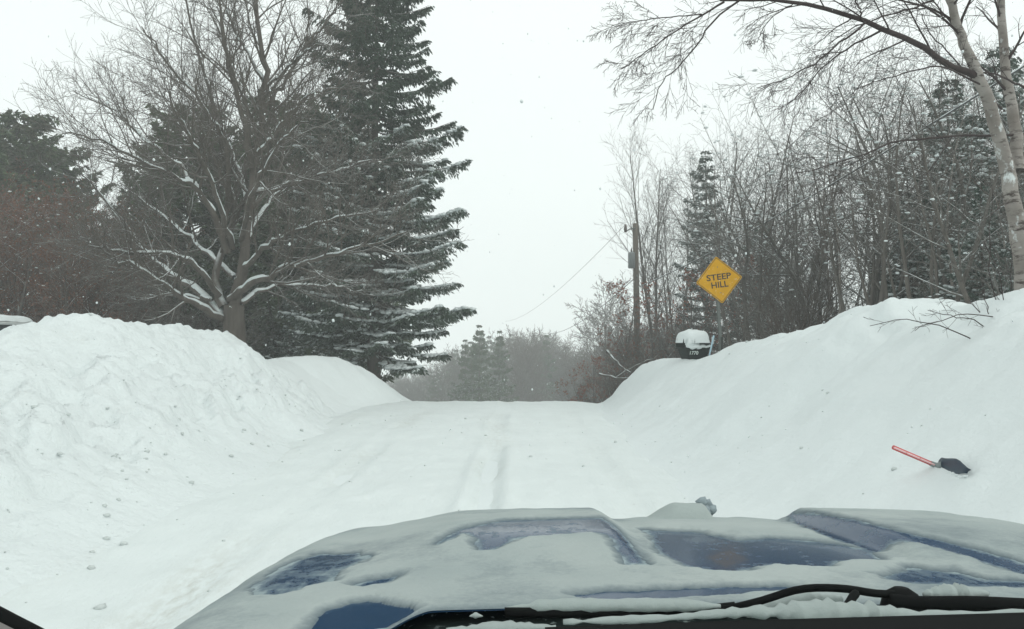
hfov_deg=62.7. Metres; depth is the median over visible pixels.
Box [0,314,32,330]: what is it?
parked car
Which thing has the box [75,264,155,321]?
leafless shrub
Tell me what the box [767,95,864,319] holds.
bare tree
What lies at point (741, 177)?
bare tree
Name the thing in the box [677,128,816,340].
bare tree
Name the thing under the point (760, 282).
bare tree
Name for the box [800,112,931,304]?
bare tree
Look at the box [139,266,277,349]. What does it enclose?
leafless shrub
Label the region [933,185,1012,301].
hemlock tree
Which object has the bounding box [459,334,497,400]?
evergreen tree
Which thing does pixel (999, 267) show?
tree
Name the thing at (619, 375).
fallen branch
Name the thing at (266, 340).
hemlock tree
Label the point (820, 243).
bare tree
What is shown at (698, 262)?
bare tree
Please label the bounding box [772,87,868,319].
bare tree
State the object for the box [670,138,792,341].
bare tree
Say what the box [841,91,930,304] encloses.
bare tree
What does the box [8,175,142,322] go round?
beech tree
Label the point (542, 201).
sky
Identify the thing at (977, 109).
bare tree
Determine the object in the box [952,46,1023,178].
bare tree
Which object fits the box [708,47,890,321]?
bare tree
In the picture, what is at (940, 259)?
bare tree
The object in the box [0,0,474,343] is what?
maple tree
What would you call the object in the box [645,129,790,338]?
bare tree
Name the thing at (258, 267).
pine tree
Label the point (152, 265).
beech tree
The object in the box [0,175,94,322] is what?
beech tree
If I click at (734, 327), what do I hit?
leafless shrub
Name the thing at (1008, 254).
hemlock tree
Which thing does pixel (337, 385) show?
snowbank
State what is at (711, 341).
leafless shrub
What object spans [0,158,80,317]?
beech tree
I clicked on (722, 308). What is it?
bare tree
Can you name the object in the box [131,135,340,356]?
pine tree
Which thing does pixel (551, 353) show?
valley tree
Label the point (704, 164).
bare tree
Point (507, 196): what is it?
falling snow
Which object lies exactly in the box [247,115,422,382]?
pine tree
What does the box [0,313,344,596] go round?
snowbank
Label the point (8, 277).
beech tree
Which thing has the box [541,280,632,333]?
power line
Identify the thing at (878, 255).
bare tree
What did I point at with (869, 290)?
bare tree
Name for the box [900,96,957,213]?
bare tree
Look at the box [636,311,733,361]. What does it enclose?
leafless shrub
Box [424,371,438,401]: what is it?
evergreen tree
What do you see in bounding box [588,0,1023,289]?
birch tree
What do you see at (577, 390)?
leafless shrub
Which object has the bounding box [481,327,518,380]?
valley tree
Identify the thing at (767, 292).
leafless shrub
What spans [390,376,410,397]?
valley tree
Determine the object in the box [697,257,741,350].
warning sign
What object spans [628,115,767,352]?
bare tree
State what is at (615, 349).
leafless shrub
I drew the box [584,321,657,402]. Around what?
leafless shrub
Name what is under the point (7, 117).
pine tree
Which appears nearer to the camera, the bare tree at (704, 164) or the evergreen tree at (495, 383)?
the bare tree at (704, 164)
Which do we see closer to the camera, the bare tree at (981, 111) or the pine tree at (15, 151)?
the bare tree at (981, 111)
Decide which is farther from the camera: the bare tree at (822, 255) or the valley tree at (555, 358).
the valley tree at (555, 358)
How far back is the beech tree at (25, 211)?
28.62 m
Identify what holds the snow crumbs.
on the snow ground
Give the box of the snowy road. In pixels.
[0,401,691,628]
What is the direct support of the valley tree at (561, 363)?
on the snow ground
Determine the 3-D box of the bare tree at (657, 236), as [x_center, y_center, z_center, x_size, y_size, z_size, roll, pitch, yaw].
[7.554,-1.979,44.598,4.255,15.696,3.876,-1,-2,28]
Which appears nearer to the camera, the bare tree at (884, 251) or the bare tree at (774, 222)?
the bare tree at (884, 251)
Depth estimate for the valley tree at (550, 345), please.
138.18 m
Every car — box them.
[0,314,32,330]
[0,497,1023,628]
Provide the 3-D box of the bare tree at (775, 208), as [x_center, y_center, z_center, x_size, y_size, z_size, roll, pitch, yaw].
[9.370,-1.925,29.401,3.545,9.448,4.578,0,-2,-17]
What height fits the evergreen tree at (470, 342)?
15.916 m
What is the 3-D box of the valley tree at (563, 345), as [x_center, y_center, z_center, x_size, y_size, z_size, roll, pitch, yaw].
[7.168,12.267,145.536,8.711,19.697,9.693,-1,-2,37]
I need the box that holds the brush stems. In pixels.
[864,187,1015,338]
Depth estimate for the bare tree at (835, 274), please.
19.27 m
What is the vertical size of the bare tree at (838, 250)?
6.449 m
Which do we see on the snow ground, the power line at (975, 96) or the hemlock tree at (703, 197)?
the hemlock tree at (703, 197)
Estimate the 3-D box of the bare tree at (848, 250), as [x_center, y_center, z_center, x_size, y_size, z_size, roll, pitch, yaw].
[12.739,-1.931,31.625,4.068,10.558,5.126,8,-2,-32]
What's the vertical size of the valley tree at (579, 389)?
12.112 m
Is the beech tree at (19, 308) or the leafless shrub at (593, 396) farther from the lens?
the leafless shrub at (593, 396)
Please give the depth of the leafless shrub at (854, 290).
21.01 m
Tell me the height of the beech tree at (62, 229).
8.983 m
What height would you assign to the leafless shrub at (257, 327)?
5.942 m
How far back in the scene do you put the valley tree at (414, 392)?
117.49 m
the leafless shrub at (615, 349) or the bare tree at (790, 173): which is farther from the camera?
the leafless shrub at (615, 349)
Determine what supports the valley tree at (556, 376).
on the snow ground
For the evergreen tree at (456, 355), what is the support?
on the snow ground
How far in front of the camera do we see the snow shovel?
6.15 m
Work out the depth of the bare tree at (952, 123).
30.69 m
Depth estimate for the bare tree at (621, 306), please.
69.89 m
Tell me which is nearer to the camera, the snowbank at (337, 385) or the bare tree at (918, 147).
the snowbank at (337, 385)
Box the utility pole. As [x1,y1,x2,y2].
[624,223,640,369]
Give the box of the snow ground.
[332,392,620,509]
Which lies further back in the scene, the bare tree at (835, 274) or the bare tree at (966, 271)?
the bare tree at (835, 274)
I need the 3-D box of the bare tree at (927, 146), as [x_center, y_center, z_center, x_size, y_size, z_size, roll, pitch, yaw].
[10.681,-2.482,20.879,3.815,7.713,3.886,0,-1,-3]
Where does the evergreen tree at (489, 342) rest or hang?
on the snow ground
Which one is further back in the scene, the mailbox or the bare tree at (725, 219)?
the bare tree at (725, 219)
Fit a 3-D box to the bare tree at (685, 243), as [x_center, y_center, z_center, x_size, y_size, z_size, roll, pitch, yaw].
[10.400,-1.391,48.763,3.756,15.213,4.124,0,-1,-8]
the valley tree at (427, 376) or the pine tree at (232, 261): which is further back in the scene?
the valley tree at (427, 376)
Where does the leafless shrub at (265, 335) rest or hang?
on the snow ground
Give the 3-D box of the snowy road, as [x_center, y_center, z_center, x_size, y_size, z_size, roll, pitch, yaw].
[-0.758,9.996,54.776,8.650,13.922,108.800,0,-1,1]
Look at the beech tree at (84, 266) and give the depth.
25.91 m
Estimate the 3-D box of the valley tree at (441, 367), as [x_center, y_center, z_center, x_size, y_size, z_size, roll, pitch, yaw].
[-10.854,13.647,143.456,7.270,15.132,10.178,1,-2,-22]
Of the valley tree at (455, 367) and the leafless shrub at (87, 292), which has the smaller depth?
the leafless shrub at (87, 292)
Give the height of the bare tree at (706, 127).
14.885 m
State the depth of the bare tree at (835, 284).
32.74 m
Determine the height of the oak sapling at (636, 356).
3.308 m
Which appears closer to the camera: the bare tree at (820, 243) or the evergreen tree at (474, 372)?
the bare tree at (820, 243)
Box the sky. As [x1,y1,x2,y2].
[0,0,1023,386]
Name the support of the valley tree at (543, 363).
on the snow ground
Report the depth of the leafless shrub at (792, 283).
22.18 m
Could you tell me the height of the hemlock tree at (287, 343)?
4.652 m
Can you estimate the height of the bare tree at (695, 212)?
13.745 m
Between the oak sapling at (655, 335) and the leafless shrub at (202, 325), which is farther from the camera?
the oak sapling at (655, 335)
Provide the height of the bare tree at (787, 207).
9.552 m
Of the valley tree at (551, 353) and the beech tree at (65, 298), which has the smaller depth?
the beech tree at (65, 298)
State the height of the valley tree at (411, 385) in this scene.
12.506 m
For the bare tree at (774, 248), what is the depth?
23.29 m
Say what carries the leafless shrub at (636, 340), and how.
on the snow ground
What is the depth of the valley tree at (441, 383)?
96.89 m
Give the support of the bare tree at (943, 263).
on the snow ground
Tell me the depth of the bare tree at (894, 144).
27.72 m
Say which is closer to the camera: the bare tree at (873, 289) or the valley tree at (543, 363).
the bare tree at (873, 289)
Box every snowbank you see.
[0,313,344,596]
[266,355,410,413]
[598,288,1023,523]
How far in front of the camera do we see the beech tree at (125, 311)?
28.23 m
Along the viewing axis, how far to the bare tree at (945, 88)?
27.45 m
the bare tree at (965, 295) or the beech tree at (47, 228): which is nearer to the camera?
the bare tree at (965, 295)
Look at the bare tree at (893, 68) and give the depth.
29.75 m
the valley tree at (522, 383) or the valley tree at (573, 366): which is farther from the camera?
the valley tree at (573, 366)
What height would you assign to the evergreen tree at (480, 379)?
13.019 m
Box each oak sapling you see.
[552,355,610,402]
[587,361,627,398]
[593,279,676,380]
[614,343,661,376]
[620,317,680,372]
[644,268,732,358]
[699,254,784,354]
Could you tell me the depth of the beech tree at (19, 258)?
27.48 m
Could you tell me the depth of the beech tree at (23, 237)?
29.18 m
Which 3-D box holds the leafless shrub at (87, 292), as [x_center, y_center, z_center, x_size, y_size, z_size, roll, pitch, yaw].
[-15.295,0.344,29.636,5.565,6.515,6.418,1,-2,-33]
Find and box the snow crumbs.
[0,313,985,609]
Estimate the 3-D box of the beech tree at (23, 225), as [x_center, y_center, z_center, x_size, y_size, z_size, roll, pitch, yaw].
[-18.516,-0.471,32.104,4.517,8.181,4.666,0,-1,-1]
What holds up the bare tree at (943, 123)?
on the snow ground
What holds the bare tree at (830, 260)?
on the snow ground
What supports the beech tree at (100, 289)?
on the snow ground
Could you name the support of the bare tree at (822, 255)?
on the snow ground
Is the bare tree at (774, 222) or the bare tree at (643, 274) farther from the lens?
the bare tree at (643, 274)
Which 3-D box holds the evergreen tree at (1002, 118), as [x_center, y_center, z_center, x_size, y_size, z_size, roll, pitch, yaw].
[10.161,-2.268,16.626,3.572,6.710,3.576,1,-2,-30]
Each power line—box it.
[510,226,623,320]
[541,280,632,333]
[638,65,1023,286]
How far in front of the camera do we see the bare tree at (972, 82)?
26.81 m
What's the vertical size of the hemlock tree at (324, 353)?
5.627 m
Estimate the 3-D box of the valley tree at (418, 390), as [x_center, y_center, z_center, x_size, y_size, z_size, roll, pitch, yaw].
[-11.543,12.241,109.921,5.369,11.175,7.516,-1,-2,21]
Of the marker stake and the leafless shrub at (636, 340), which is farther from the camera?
the leafless shrub at (636, 340)
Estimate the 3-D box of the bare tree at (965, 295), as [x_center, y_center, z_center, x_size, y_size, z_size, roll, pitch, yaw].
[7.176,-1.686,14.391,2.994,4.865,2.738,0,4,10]
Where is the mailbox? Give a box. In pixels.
[676,329,710,359]
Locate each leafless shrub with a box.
[0,241,167,323]
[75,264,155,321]
[108,258,277,337]
[120,260,227,329]
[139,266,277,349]
[191,271,279,355]
[197,310,290,357]
[551,372,599,401]
[565,377,613,402]
[570,291,714,392]
[578,338,641,400]
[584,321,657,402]
[585,314,676,394]
[614,314,699,375]
[625,288,734,359]
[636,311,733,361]
[650,312,723,360]
[668,319,731,357]
[691,215,869,339]
[692,284,795,346]
[725,237,866,339]
[741,241,871,334]
[833,197,969,305]
[909,253,980,298]
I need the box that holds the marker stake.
[709,335,714,355]
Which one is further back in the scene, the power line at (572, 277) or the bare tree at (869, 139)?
the power line at (572, 277)
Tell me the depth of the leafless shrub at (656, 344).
36.44 m
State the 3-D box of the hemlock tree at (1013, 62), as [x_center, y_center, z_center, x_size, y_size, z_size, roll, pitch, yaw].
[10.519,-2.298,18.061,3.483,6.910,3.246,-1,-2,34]
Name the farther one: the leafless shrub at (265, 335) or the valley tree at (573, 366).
the valley tree at (573, 366)
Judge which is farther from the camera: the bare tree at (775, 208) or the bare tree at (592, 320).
the bare tree at (592, 320)
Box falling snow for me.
[3,0,1022,463]
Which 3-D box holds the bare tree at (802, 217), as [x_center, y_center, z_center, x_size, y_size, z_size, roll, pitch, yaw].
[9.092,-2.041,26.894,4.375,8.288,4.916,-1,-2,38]
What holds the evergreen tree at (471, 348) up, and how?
on the snow ground
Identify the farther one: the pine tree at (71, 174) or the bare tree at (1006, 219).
the pine tree at (71, 174)
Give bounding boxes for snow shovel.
[892,445,970,478]
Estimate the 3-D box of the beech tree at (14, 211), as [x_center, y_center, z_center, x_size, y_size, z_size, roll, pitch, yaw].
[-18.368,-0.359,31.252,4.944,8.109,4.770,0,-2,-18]
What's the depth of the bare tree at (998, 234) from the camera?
16.54 m
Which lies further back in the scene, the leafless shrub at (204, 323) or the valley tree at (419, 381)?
the valley tree at (419, 381)
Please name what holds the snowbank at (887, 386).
on the snow ground
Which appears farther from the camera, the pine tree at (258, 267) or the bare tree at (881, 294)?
the pine tree at (258, 267)
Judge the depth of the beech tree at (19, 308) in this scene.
26.35 m
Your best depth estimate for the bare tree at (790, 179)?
32.34 m
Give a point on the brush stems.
(967, 318)
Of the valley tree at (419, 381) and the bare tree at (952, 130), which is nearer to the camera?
the bare tree at (952, 130)
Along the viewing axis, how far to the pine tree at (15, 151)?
36.29 m
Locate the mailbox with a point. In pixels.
(692, 344)
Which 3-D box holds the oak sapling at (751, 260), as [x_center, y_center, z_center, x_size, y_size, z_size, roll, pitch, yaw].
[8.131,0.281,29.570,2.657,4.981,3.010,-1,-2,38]
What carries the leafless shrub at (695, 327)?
on the snow ground
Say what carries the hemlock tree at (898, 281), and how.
on the snow ground
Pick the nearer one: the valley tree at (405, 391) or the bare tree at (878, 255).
the bare tree at (878, 255)
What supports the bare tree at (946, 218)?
on the snow ground
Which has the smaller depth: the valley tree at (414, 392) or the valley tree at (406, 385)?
the valley tree at (414, 392)
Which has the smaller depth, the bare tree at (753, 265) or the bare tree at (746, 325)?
the bare tree at (746, 325)
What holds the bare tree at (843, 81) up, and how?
on the snow ground
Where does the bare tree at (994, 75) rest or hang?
on the snow ground
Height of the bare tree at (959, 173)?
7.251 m
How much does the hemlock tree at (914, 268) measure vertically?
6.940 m
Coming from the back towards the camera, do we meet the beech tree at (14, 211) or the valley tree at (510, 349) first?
the valley tree at (510, 349)
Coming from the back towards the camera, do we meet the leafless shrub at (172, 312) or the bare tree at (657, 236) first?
the bare tree at (657, 236)
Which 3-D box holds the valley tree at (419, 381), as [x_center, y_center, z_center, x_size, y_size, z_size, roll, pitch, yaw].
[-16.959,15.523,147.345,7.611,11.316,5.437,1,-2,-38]
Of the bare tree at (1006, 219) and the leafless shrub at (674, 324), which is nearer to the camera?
the bare tree at (1006, 219)
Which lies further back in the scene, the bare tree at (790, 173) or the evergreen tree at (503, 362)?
the evergreen tree at (503, 362)
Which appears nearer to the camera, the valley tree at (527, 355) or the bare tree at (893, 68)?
the bare tree at (893, 68)
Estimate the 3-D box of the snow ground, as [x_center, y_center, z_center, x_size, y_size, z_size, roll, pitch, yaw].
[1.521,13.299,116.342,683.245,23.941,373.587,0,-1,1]
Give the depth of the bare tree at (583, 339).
77.61 m
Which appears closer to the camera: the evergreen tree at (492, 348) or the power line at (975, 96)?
the power line at (975, 96)
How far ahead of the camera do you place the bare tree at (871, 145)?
30.86 m
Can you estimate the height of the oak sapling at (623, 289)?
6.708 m
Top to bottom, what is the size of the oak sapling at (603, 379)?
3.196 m
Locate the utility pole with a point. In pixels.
(633, 260)
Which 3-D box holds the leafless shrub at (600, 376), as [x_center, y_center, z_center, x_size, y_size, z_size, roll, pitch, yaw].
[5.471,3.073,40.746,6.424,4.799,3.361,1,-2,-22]
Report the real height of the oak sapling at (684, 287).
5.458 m
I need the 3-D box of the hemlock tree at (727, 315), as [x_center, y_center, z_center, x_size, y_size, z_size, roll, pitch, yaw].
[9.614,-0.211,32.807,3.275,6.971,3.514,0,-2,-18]
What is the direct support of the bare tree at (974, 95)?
on the snow ground
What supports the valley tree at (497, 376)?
on the snow ground
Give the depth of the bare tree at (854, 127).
26.14 m
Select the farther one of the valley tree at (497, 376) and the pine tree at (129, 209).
the valley tree at (497, 376)
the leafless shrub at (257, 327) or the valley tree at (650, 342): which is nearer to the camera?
the leafless shrub at (257, 327)
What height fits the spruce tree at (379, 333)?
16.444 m
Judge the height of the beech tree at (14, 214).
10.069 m
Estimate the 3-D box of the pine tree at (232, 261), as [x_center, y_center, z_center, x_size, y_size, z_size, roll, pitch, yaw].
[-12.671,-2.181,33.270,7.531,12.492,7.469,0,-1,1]
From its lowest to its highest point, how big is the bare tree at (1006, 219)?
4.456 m
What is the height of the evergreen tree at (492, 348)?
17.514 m
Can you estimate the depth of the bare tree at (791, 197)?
27.03 m
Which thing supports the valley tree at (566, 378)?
on the snow ground
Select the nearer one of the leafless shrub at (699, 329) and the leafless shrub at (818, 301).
the leafless shrub at (818, 301)
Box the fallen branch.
[599,346,660,383]
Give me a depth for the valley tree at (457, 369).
112.29 m
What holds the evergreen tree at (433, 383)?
on the snow ground
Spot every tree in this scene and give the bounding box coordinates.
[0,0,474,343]
[0,108,113,318]
[0,123,56,311]
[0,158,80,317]
[0,172,56,321]
[0,172,97,315]
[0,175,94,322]
[0,185,57,251]
[0,186,57,315]
[0,186,77,320]
[0,188,75,318]
[0,190,60,312]
[0,190,85,321]
[0,192,62,283]
[0,198,121,319]
[0,206,67,319]
[2,188,123,316]
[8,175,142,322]
[10,184,112,318]
[14,144,116,278]
[14,195,144,321]
[23,188,159,322]
[80,196,189,321]
[85,175,185,314]
[86,103,271,330]
[90,204,207,324]
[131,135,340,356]
[177,90,355,358]
[246,299,281,357]
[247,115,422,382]
[262,291,318,358]
[276,0,476,378]
[299,289,332,355]
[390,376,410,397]
[393,380,422,400]
[395,374,426,400]
[395,376,422,396]
[399,368,438,400]
[400,377,424,400]
[410,374,425,400]
[414,362,444,400]
[423,362,463,401]
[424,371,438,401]
[426,375,438,400]
[429,351,450,399]
[432,344,486,400]
[433,345,473,400]
[447,340,480,400]
[447,349,464,399]
[458,325,500,400]
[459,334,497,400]
[464,341,472,380]
[464,350,485,395]
[467,338,484,400]
[480,331,519,401]
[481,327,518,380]
[487,336,493,368]
[487,342,504,397]
[487,343,520,396]
[489,341,515,399]
[500,330,530,397]
[501,328,553,401]
[501,332,543,397]
[504,324,559,395]
[504,325,563,401]
[506,328,553,401]
[526,331,565,400]
[528,335,561,401]
[529,330,560,392]
[542,332,574,385]
[542,337,580,399]
[548,341,578,399]
[548,349,575,400]
[549,339,596,401]
[558,345,589,397]
[563,359,598,401]
[565,270,640,400]
[565,285,650,401]
[568,307,624,402]
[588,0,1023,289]
[595,107,702,349]
[618,136,695,346]
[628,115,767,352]
[630,326,670,356]
[640,179,739,345]
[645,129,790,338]
[654,82,798,343]
[656,135,772,341]
[656,136,783,314]
[660,158,712,322]
[667,150,733,353]
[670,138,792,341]
[672,102,814,310]
[676,110,828,323]
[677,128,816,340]
[686,201,757,345]
[693,204,797,329]
[698,163,773,338]
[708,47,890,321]
[719,96,835,313]
[719,133,805,339]
[721,222,784,342]
[729,120,863,332]
[732,123,836,332]
[737,154,821,312]
[738,120,818,331]
[739,66,913,328]
[739,93,861,317]
[741,169,844,329]
[742,4,935,283]
[752,138,865,327]
[754,136,829,309]
[756,27,956,279]
[765,123,875,311]
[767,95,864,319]
[770,180,869,330]
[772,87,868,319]
[775,79,961,302]
[779,102,880,313]
[789,128,880,299]
[797,56,939,312]
[799,235,859,308]
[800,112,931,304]
[802,80,908,278]
[808,61,971,303]
[809,74,988,304]
[809,123,902,310]
[825,75,903,275]
[831,228,904,308]
[834,49,1006,298]
[836,22,1023,297]
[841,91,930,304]
[843,76,997,252]
[844,77,1005,303]
[847,44,998,248]
[848,83,937,250]
[854,43,998,250]
[854,54,999,284]
[869,193,948,300]
[877,77,999,298]
[878,97,970,223]
[886,58,1021,255]
[889,19,993,249]
[892,79,1018,299]
[895,76,1023,253]
[899,168,1018,286]
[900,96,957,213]
[907,215,983,298]
[914,46,1023,299]
[919,58,1023,300]
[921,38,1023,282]
[924,25,1020,184]
[930,80,1023,198]
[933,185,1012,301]
[940,56,1014,152]
[942,163,1023,299]
[945,55,1022,214]
[951,57,1023,208]
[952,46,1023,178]
[952,149,1023,282]
[977,46,1023,143]
[983,181,1023,298]
[986,149,1023,249]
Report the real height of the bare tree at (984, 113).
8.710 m
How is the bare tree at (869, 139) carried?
on the snow ground
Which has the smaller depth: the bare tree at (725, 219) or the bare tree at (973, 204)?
the bare tree at (973, 204)
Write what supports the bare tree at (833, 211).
on the snow ground
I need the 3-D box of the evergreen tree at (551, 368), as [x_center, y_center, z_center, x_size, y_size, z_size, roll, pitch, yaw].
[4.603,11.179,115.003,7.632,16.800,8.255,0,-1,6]
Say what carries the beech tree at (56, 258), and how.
on the snow ground
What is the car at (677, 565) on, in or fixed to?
on the snowy road
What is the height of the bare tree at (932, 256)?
6.029 m
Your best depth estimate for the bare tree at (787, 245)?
28.04 m
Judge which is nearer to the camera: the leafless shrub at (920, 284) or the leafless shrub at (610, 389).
the leafless shrub at (920, 284)
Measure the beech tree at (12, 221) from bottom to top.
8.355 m
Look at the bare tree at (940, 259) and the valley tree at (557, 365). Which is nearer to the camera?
the bare tree at (940, 259)
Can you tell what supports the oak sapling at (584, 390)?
on the snow ground
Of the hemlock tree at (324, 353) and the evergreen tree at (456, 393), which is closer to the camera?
the hemlock tree at (324, 353)
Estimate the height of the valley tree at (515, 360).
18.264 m
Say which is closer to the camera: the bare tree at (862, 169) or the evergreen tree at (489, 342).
the bare tree at (862, 169)

